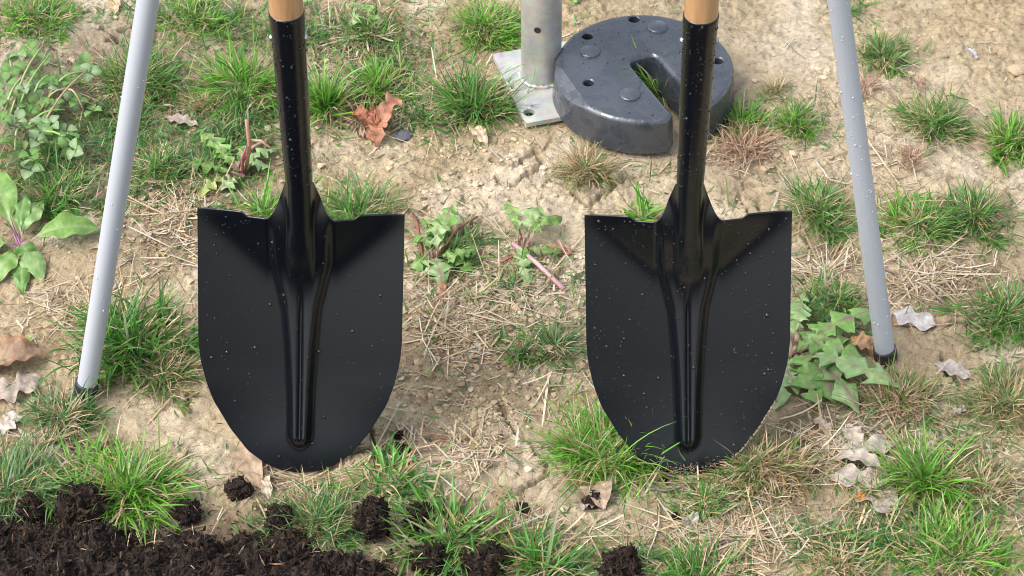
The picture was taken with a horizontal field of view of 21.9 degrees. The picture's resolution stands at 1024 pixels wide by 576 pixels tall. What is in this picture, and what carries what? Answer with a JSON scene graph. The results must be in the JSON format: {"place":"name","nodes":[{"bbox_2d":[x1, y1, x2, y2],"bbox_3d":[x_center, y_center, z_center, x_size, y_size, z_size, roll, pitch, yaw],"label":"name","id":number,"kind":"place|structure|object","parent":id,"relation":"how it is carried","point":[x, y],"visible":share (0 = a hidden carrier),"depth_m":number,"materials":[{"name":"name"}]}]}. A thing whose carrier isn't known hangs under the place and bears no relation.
{"place":"outdoors","nodes":[
{"label":"outdoors","id":0,"kind":"place"},
{"bbox_2d":[0,0,1023,575],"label":"ground","id":1,"kind":"structure","parent":0,"point":[752,42],"depth_m":3.02,"materials":[{"name":"soil"}]},
{"bbox_2d":[0,410,22,436],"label":"dead leaf","id":2,"kind":"object","parent":1,"relation":"on","point":[10,423],"visible":0.94,"depth_m":2.75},
{"bbox_2d":[0,370,41,402],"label":"dead leaf","id":3,"kind":"object","parent":1,"relation":"on","point":[22,383],"visible":1,"depth_m":2.79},
{"bbox_2d":[0,334,46,365],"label":"dead leaf","id":4,"kind":"object","parent":1,"relation":"on","point":[21,348],"visible":1,"depth_m":2.82,"materials":[{"name":"plant"}]},
{"bbox_2d":[0,404,89,526],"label":"grass tuft","id":5,"kind":"object","parent":1,"relation":"on","point":[30,464],"visible":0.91,"depth_m":2.68,"materials":[{"name":"plant"}]},
{"bbox_2d":[0,0,95,53],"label":"grass tuft","id":6,"kind":"object","parent":1,"relation":"on","point":[17,25],"visible":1,"depth_m":3.26,"materials":[{"name":"plant"}]},
{"bbox_2d":[0,171,100,294],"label":"plantain","id":7,"kind":"object","parent":1,"relation":"on","point":[31,260],"visible":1,"depth_m":2.96,"materials":[{"name":"green plant"}]},
{"bbox_2d":[0,40,101,179],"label":"clover","id":8,"kind":"object","parent":1,"relation":"on","point":[57,134],"visible":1,"depth_m":3.13,"materials":[{"name":"green plant"}]},
{"bbox_2d":[0,371,115,456],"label":"grass tuft","id":9,"kind":"object","parent":1,"relation":"on","point":[86,405],"visible":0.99,"depth_m":2.76,"materials":[{"name":"plant"}]},
{"bbox_2d":[10,141,132,249],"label":"grass tuft","id":10,"kind":"object","parent":1,"relation":"on","point":[55,182],"visible":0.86,"depth_m":3.02,"materials":[{"name":"plant"}]},
{"bbox_2d":[51,479,109,526],"bbox_3d":[-0.432,0.215,2.650,0.060,0.054,0.057,-11,43,-12],"label":"compost clod","id":11,"kind":"object","parent":1,"relation":"on","point":[71,505],"visible":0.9,"depth_m":2.64,"materials":[{"name":"soil"}]},
{"bbox_2d":[4,415,222,549],"bbox_3d":[-0.406,0.172,2.670,0.222,0.090,0.205,33,52,32],"label":"grass tuft","id":12,"kind":"object","parent":1,"relation":"on","point":[129,474],"visible":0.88,"depth_m":2.67,"materials":[{"name":"plant"}]},
{"bbox_2d":[27,266,205,408],"bbox_3d":[-0.413,0.035,2.823,0.215,0.079,0.214,-11,43,-12],"label":"grass tuft","id":13,"kind":"object","parent":1,"relation":"on","point":[118,326],"visible":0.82,"depth_m":2.83,"materials":[{"name":"plant"}]},
{"bbox_2d":[74,0,159,401],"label":"pole","id":14,"kind":"object","parent":1,"relation":"on","point":[136,70],"visible":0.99,"depth_m":2.60,"materials":[{"name":"metal"}]},
{"bbox_2d":[73,20,214,114],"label":"grass tuft","id":15,"kind":"object","parent":1,"relation":"on","point":[115,79],"visible":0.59,"depth_m":3.17,"materials":[{"name":"plant"}]},
{"bbox_2d":[100,134,209,198],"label":"grass tuft","id":16,"kind":"object","parent":1,"relation":"on","point":[164,164],"visible":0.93,"depth_m":3.05,"materials":[{"name":"plant"}]},
{"bbox_2d":[109,334,208,416],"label":"grass tuft","id":17,"kind":"object","parent":1,"relation":"on","point":[180,366],"visible":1,"depth_m":2.79,"materials":[{"name":"plant"}]},
{"bbox_2d":[165,113,199,126],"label":"dead leaf","id":18,"kind":"object","parent":1,"relation":"on","point":[177,117],"visible":1,"depth_m":3.13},
{"bbox_2d":[168,497,202,527],"bbox_3d":[-0.328,0.224,2.650,0.035,0.032,0.034,0,42,0],"label":"compost clod","id":19,"kind":"object","parent":1,"relation":"on","point":[188,512],"visible":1,"depth_m":2.64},
{"bbox_2d":[167,80,233,125],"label":"grass tuft","id":20,"kind":"object","parent":1,"relation":"on","point":[190,97],"visible":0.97,"depth_m":3.15,"materials":[{"name":"plant"}]},
{"bbox_2d":[155,0,251,45],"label":"grass tuft","id":21,"kind":"object","parent":1,"relation":"on","point":[190,5],"visible":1,"depth_m":3.27,"materials":[{"name":"plant"}]},
{"bbox_2d":[174,10,277,126],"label":"grass tuft","id":22,"kind":"object","parent":1,"relation":"on","point":[228,71],"visible":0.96,"depth_m":3.17,"materials":[{"name":"plant"}]},
{"bbox_2d":[0,479,453,575],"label":"compost","id":23,"kind":"object","parent":1,"relation":"on","point":[40,547],"visible":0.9,"depth_m":2.58,"materials":[{"name":"soil"}]},
{"bbox_2d":[13,491,45,523],"bbox_3d":[-0.484,0.220,2.648,0.035,0.035,0.034,0,42,0],"label":"compost clod","id":24,"kind":"object","parent":23,"relation":"on","point":[31,499],"visible":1,"depth_m":2.64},
{"bbox_2d":[186,119,276,197],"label":"dandelion","id":25,"kind":"object","parent":1,"relation":"on","point":[247,149],"visible":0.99,"depth_m":3.06,"materials":[{"name":"green plant"}]},
{"bbox_2d":[223,475,255,501],"bbox_3d":[-0.275,0.203,2.675,0.032,0.026,0.028,-20,46,-21],"label":"compost clod","id":26,"kind":"object","parent":1,"relation":"on","point":[239,487],"visible":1,"depth_m":2.67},
{"bbox_2d":[208,79,278,135],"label":"grass tuft","id":27,"kind":"object","parent":1,"relation":"on","point":[262,107],"visible":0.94,"depth_m":3.14,"materials":[{"name":"plant"}]},
{"bbox_2d":[229,438,262,489],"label":"dead leaf","id":28,"kind":"object","parent":1,"relation":"on","point":[251,464],"visible":0.91,"depth_m":2.70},
{"bbox_2d":[228,158,279,217],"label":"grass tuft","id":29,"kind":"object","parent":1,"relation":"on","point":[265,209],"visible":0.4,"depth_m":3.00,"materials":[{"name":"plant"}]},
{"bbox_2d":[261,476,272,498],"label":"dead leaf","id":30,"kind":"object","parent":1,"relation":"on","point":[265,487],"visible":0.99,"depth_m":2.68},
{"bbox_2d":[264,503,294,533],"bbox_3d":[-0.232,0.229,2.632,0.032,0.031,0.035,0,42,0],"label":"compost clod","id":31,"kind":"object","parent":1,"relation":"on","point":[273,508],"visible":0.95,"depth_m":2.62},
{"bbox_2d":[197,0,404,472],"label":"shovel","id":32,"kind":"object","parent":1,"relation":"on","point":[300,303],"visible":1,"depth_m":2.64,"materials":[{"name":"black paint"}]},
{"bbox_2d":[235,462,401,557],"bbox_3d":[-0.197,0.231,2.624,0.165,0.055,0.153,-30,50,-29],"label":"grass tuft","id":33,"kind":"object","parent":1,"relation":"on","point":[301,518],"visible":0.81,"depth_m":2.64,"materials":[{"name":"plant"}]},
{"bbox_2d":[271,44,382,139],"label":"grass tuft","id":34,"kind":"object","parent":1,"relation":"on","point":[318,95],"visible":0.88,"depth_m":3.14,"materials":[{"name":"plant"}]},
{"bbox_2d":[345,1,384,26],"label":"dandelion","id":35,"kind":"object","parent":1,"relation":"on","point":[356,5],"visible":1,"depth_m":3.28,"materials":[{"name":"green plant"}]},
{"bbox_2d":[331,94,399,136],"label":"dry grass tuft","id":36,"kind":"object","parent":1,"relation":"on","point":[355,120],"visible":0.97,"depth_m":3.14,"materials":[{"name":"plant"}]},
{"bbox_2d":[317,157,420,220],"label":"grass tuft","id":37,"kind":"object","parent":1,"relation":"on","point":[356,202],"visible":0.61,"depth_m":3.01,"materials":[{"name":"plant"}]},
{"bbox_2d":[328,4,409,64],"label":"grass tuft","id":38,"kind":"object","parent":1,"relation":"on","point":[370,23],"visible":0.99,"depth_m":3.26,"materials":[{"name":"plant"}]},
{"bbox_2d":[350,492,393,544],"bbox_3d":[-0.139,0.225,2.618,0.042,0.063,0.039,-10,43,-11],"label":"compost clod","id":39,"kind":"object","parent":1,"relation":"on","point":[369,520],"visible":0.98,"depth_m":2.61,"materials":[{"name":"soil"}]},
{"bbox_2d":[352,91,403,146],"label":"maple leaf","id":40,"kind":"object","parent":1,"relation":"on","point":[381,115],"visible":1,"depth_m":3.12,"materials":[{"name":"plant"}]},
{"bbox_2d":[331,42,430,121],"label":"grass tuft","id":41,"kind":"object","parent":1,"relation":"on","point":[383,82],"visible":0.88,"depth_m":3.18,"materials":[{"name":"plant"}]},
{"bbox_2d":[328,418,468,515],"bbox_3d":[-0.110,0.189,2.668,0.152,0.046,0.139,-30,50,-29],"label":"grass tuft","id":42,"kind":"object","parent":1,"relation":"on","point":[382,459],"visible":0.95,"depth_m":2.68,"materials":[{"name":"plant"}]},
{"bbox_2d":[392,129,412,141],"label":"stone","id":43,"kind":"object","parent":1,"relation":"on","point":[404,135],"visible":1,"depth_m":3.12,"materials":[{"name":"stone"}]},
{"bbox_2d":[401,500,434,531],"bbox_3d":[-0.095,0.227,2.638,0.031,0.029,0.034,10,43,11],"label":"compost clod","id":44,"kind":"object","parent":1,"relation":"on","point":[412,512],"visible":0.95,"depth_m":2.63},
{"bbox_2d":[407,539,449,575],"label":"compost clod","id":45,"kind":"object","parent":1,"relation":"on","point":[437,553],"visible":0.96,"depth_m":2.58,"materials":[{"name":"soil"}]},
{"bbox_2d":[409,204,478,283],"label":"weed","id":46,"kind":"object","parent":1,"relation":"on","point":[438,228],"visible":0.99,"depth_m":2.94,"materials":[{"name":"green plant"}]},
{"bbox_2d":[348,454,555,575],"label":"grass tuft","id":47,"kind":"object","parent":1,"relation":"on","point":[414,538],"visible":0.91,"depth_m":2.62,"materials":[{"name":"plant"}]},
{"bbox_2d":[403,210,508,285],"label":"grass tuft","id":48,"kind":"object","parent":1,"relation":"on","point":[468,236],"visible":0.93,"depth_m":2.95,"materials":[{"name":"plant"}]},
{"bbox_2d":[407,48,536,142],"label":"grass tuft","id":49,"kind":"object","parent":1,"relation":"on","point":[457,97],"visible":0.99,"depth_m":3.15,"materials":[{"name":"plant"}]},
{"bbox_2d":[432,0,520,62],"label":"grass tuft","id":50,"kind":"object","parent":1,"relation":"on","point":[483,16],"visible":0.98,"depth_m":3.25,"materials":[{"name":"plant"}]},
{"bbox_2d":[432,494,522,559],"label":"grass tuft","id":51,"kind":"object","parent":1,"relation":"on","point":[459,524],"visible":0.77,"depth_m":2.63,"materials":[{"name":"plant"}]},
{"bbox_2d":[469,125,487,146],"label":"dead leaf","id":52,"kind":"object","parent":1,"relation":"on","point":[479,134],"visible":1,"depth_m":3.11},
{"bbox_2d":[458,542,505,575],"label":"compost clod","id":53,"kind":"object","parent":1,"relation":"on","point":[482,561],"visible":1,"depth_m":2.58,"materials":[{"name":"soil"}]},
{"bbox_2d":[0,0,1023,575],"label":"sparse grass","id":54,"kind":"structure","parent":1,"relation":"on","point":[230,132],"depth_m":2.98,"materials":[{"name":"plant"}]},
{"bbox_2d":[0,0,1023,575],"bbox_3d":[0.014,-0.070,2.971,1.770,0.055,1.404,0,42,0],"label":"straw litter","id":55,"kind":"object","parent":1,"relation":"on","point":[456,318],"visible":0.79,"depth_m":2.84,"materials":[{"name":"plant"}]},
{"bbox_2d":[1,0,1022,575],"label":"soil crumbs","id":56,"kind":"object","parent":1,"relation":"on","point":[479,408],"visible":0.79,"depth_m":2.92,"materials":[{"name":"soil"}]},
{"bbox_2d":[484,321,553,374],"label":"grass tuft","id":57,"kind":"object","parent":1,"relation":"on","point":[518,352],"visible":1,"depth_m":2.82,"materials":[{"name":"plant"}]},
{"bbox_2d":[493,0,566,126],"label":"base plate post","id":58,"kind":"object","parent":1,"relation":"on","point":[538,52],"visible":0.7,"depth_m":3.14,"materials":[{"name":"grey metal"}]},
{"bbox_2d":[499,201,565,290],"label":"weed","id":59,"kind":"object","parent":1,"relation":"on","point":[532,213],"visible":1,"depth_m":2.96,"materials":[{"name":"green plant"}]},
{"bbox_2d":[479,496,603,575],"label":"grass tuft","id":60,"kind":"object","parent":1,"relation":"on","point":[537,559],"visible":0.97,"depth_m":2.60,"materials":[{"name":"plant"}]},
{"bbox_2d":[514,309,587,384],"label":"grass tuft","id":61,"kind":"object","parent":1,"relation":"on","point":[553,341],"visible":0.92,"depth_m":2.83,"materials":[{"name":"plant"}]},
{"bbox_2d":[581,489,600,509],"bbox_3d":[0.082,0.214,2.669,0.022,0.021,0.022,31,50,30],"label":"compost clod","id":62,"kind":"object","parent":1,"relation":"on","point":[588,499],"visible":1,"depth_m":2.66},
{"bbox_2d":[542,135,643,206],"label":"grass tuft","id":63,"kind":"object","parent":1,"relation":"on","point":[602,169],"visible":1,"depth_m":3.05,"materials":[{"name":"plant"}]},
{"bbox_2d":[580,480,611,510],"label":"dead leaf","id":64,"kind":"object","parent":1,"relation":"on","point":[604,496],"visible":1,"depth_m":2.67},
{"bbox_2d":[512,368,694,517],"bbox_3d":[0.099,0.147,2.700,0.202,0.094,0.204,0,42,0],"label":"grass tuft","id":65,"kind":"object","parent":1,"relation":"on","point":[579,443],"visible":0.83,"depth_m":2.71,"materials":[{"name":"plant"}]},
{"bbox_2d":[593,542,643,575],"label":"compost clod","id":66,"kind":"object","parent":1,"relation":"on","point":[622,561],"visible":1,"depth_m":2.58,"materials":[{"name":"soil"}]},
{"bbox_2d":[607,177,666,221],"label":"grass tuft","id":67,"kind":"object","parent":1,"relation":"on","point":[644,211],"visible":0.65,"depth_m":3.00,"materials":[{"name":"plant"}]},
{"bbox_2d":[552,15,733,153],"bbox_3d":[0.157,-0.246,3.146,0.218,0.051,0.218,0,42,0],"label":"tent weight","id":68,"kind":"object","parent":1,"relation":"on","point":[595,99],"visible":0.77,"depth_m":3.12,"materials":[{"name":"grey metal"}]},
{"bbox_2d":[613,36,680,108],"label":"grass tuft","id":69,"kind":"object","parent":1,"relation":"on","point":[652,89],"visible":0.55,"depth_m":3.15,"materials":[{"name":"plant"}]},
{"bbox_2d":[584,0,791,474],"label":"shovel","id":70,"kind":"object","parent":1,"relation":"on","point":[688,301],"visible":1,"depth_m":2.64,"materials":[{"name":"black paint"}]},
{"bbox_2d":[682,512,698,528],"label":"dead leaf","id":71,"kind":"object","parent":1,"relation":"on","point":[695,518],"visible":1,"depth_m":2.64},
{"bbox_2d":[620,513,769,575],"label":"grass tuft","id":72,"kind":"object","parent":1,"relation":"on","point":[699,560],"visible":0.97,"depth_m":2.60,"materials":[{"name":"plant"}]},
{"bbox_2d":[663,474,743,541],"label":"grass tuft","id":73,"kind":"object","parent":1,"relation":"on","point":[704,492],"visible":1,"depth_m":2.66,"materials":[{"name":"plant"}]},
{"bbox_2d":[651,446,771,502],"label":"grass tuft","id":74,"kind":"object","parent":1,"relation":"on","point":[699,480],"visible":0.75,"depth_m":2.69,"materials":[{"name":"plant"}]},
{"bbox_2d":[708,117,781,173],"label":"dry grass tuft","id":75,"kind":"object","parent":1,"relation":"on","point":[752,139],"visible":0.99,"depth_m":3.09,"materials":[{"name":"plant"}]},
{"bbox_2d":[708,84,783,145],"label":"grass tuft","id":76,"kind":"object","parent":1,"relation":"on","point":[733,116],"visible":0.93,"depth_m":3.12,"materials":[{"name":"plant"}]},
{"bbox_2d":[673,413,838,537],"bbox_3d":[0.246,0.176,2.680,0.185,0.063,0.188,0,42,0],"label":"grass tuft","id":77,"kind":"object","parent":1,"relation":"on","point":[756,440],"visible":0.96,"depth_m":2.68,"materials":[{"name":"plant"}]},
{"bbox_2d":[751,72,794,105],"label":"grass tuft","id":78,"kind":"object","parent":1,"relation":"on","point":[778,86],"visible":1,"depth_m":3.16,"materials":[{"name":"plant"}]},
{"bbox_2d":[731,424,833,509],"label":"dry grass tuft","id":79,"kind":"object","parent":1,"relation":"on","point":[769,460],"visible":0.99,"depth_m":2.68,"materials":[{"name":"plant"}]},
{"bbox_2d":[760,94,826,145],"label":"grass tuft","id":80,"kind":"object","parent":1,"relation":"on","point":[790,124],"visible":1,"depth_m":3.10,"materials":[{"name":"plant"}]},
{"bbox_2d":[770,164,858,253],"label":"grass tuft","id":81,"kind":"object","parent":1,"relation":"on","point":[807,194],"visible":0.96,"depth_m":3.00,"materials":[{"name":"plant"}]},
{"bbox_2d":[811,416,831,436],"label":"dead leaf","id":82,"kind":"object","parent":1,"relation":"on","point":[823,424],"visible":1,"depth_m":2.74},
{"bbox_2d":[798,258,868,320],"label":"grass tuft","id":83,"kind":"object","parent":1,"relation":"on","point":[843,298],"visible":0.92,"depth_m":2.89,"materials":[{"name":"plant"}]},
{"bbox_2d":[779,518,890,575],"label":"grass tuft","id":84,"kind":"object","parent":1,"relation":"on","point":[834,569],"visible":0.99,"depth_m":2.60,"materials":[{"name":"plant"}]},
{"bbox_2d":[773,291,899,413],"bbox_3d":[0.337,0.060,2.820,0.138,0.034,0.198,0,42,0],"label":"ivy","id":85,"kind":"object","parent":1,"relation":"on","point":[819,374],"visible":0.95,"depth_m":2.79,"materials":[{"name":"green plant"}]},
{"bbox_2d":[842,423,863,445],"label":"dead leaf","id":86,"kind":"object","parent":1,"relation":"on","point":[852,433],"visible":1,"depth_m":2.73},
{"bbox_2d":[845,331,872,354],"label":"dead leaf","id":87,"kind":"object","parent":1,"relation":"on","point":[861,340],"visible":0.97,"depth_m":2.82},
{"bbox_2d":[831,463,889,488],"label":"dead leaf","id":88,"kind":"object","parent":1,"relation":"on","point":[851,475],"visible":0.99,"depth_m":2.68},
{"bbox_2d":[827,0,896,367],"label":"pole","id":89,"kind":"object","parent":1,"relation":"on","point":[843,38],"visible":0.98,"depth_m":2.65,"materials":[{"name":"metal"}]},
{"bbox_2d":[834,434,900,459],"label":"dead leaf","id":90,"kind":"object","parent":1,"relation":"on","point":[874,439],"visible":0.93,"depth_m":2.72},
{"bbox_2d":[836,448,886,474],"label":"dead leaf","id":91,"kind":"object","parent":90,"relation":"on","point":[863,455],"visible":1,"depth_m":2.69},
{"bbox_2d":[819,460,918,532],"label":"grass tuft","id":92,"kind":"object","parent":1,"relation":"on","point":[862,486],"visible":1,"depth_m":2.66,"materials":[{"name":"plant"}]},
{"bbox_2d":[851,477,897,512],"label":"dead leaf","id":93,"kind":"object","parent":1,"relation":"on","point":[884,508],"visible":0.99,"depth_m":2.66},
{"bbox_2d":[859,67,891,103],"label":"dry grass tuft","id":94,"kind":"object","parent":1,"relation":"on","point":[875,87],"visible":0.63,"depth_m":3.17,"materials":[{"name":"plant"}]},
{"bbox_2d":[833,24,929,86],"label":"grass tuft","id":95,"kind":"object","parent":1,"relation":"on","point":[875,46],"visible":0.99,"depth_m":3.22,"materials":[{"name":"plant"}]},
{"bbox_2d":[858,372,936,428],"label":"dry grass tuft","id":96,"kind":"object","parent":1,"relation":"on","point":[890,404],"visible":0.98,"depth_m":2.75,"materials":[{"name":"plant"}]},
{"bbox_2d":[844,343,964,439],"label":"grass tuft","id":97,"kind":"object","parent":1,"relation":"on","point":[910,387],"visible":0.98,"depth_m":2.76,"materials":[{"name":"plant"}]},
{"bbox_2d":[885,143,934,170],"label":"dry grass tuft","id":98,"kind":"object","parent":1,"relation":"on","point":[909,156],"visible":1,"depth_m":3.07,"materials":[{"name":"plant"}]},
{"bbox_2d":[890,305,936,330],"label":"dead leaf","id":99,"kind":"object","parent":1,"relation":"on","point":[922,321],"visible":1,"depth_m":2.87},
{"bbox_2d":[876,182,972,261],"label":"grass tuft","id":100,"kind":"object","parent":1,"relation":"on","point":[898,204],"visible":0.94,"depth_m":2.98,"materials":[{"name":"plant"}]},
{"bbox_2d":[855,399,994,523],"bbox_3d":[0.418,0.172,2.671,0.143,0.072,0.161,0,42,0],"label":"grass tuft","id":101,"kind":"object","parent":1,"relation":"on","point":[907,466],"visible":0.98,"depth_m":2.67,"materials":[{"name":"plant"}]},
{"bbox_2d":[831,481,1023,575],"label":"grass tuft","id":102,"kind":"object","parent":1,"relation":"on","point":[954,527],"visible":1,"depth_m":2.61,"materials":[{"name":"plant"}]},
{"bbox_2d":[878,77,986,162],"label":"grass tuft","id":103,"kind":"object","parent":1,"relation":"on","point":[944,113],"visible":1,"depth_m":3.11,"materials":[{"name":"plant"}]},
{"bbox_2d":[934,359,972,379],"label":"dead leaf","id":104,"kind":"object","parent":1,"relation":"on","point":[957,368],"visible":1,"depth_m":2.80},
{"bbox_2d":[909,175,1022,255],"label":"grass tuft","id":105,"kind":"object","parent":1,"relation":"on","point":[998,241],"visible":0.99,"depth_m":2.98,"materials":[{"name":"plant"}]},
{"bbox_2d":[921,264,1023,359],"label":"grass tuft","id":106,"kind":"object","parent":1,"relation":"on","point":[1012,307],"visible":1,"depth_m":2.86,"materials":[{"name":"plant"}]},
{"bbox_2d":[933,441,1023,536],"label":"grass tuft","id":107,"kind":"object","parent":1,"relation":"on","point":[997,491],"visible":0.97,"depth_m":2.67,"materials":[{"name":"plant"}]},
{"bbox_2d":[937,347,1023,443],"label":"grass tuft","id":108,"kind":"object","parent":1,"relation":"on","point":[1011,413],"visible":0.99,"depth_m":2.76,"materials":[{"name":"plant"}]},
{"bbox_2d":[958,97,1023,178],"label":"grass tuft","id":109,"kind":"object","parent":1,"relation":"on","point":[1017,143],"visible":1,"depth_m":3.09,"materials":[{"name":"plant"}]},
{"bbox_2d":[1007,63,1023,75],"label":"clay lump","id":110,"kind":"object","parent":1,"relation":"on","point":[1015,69],"visible":1,"depth_m":3.21,"materials":[{"name":"soil"}]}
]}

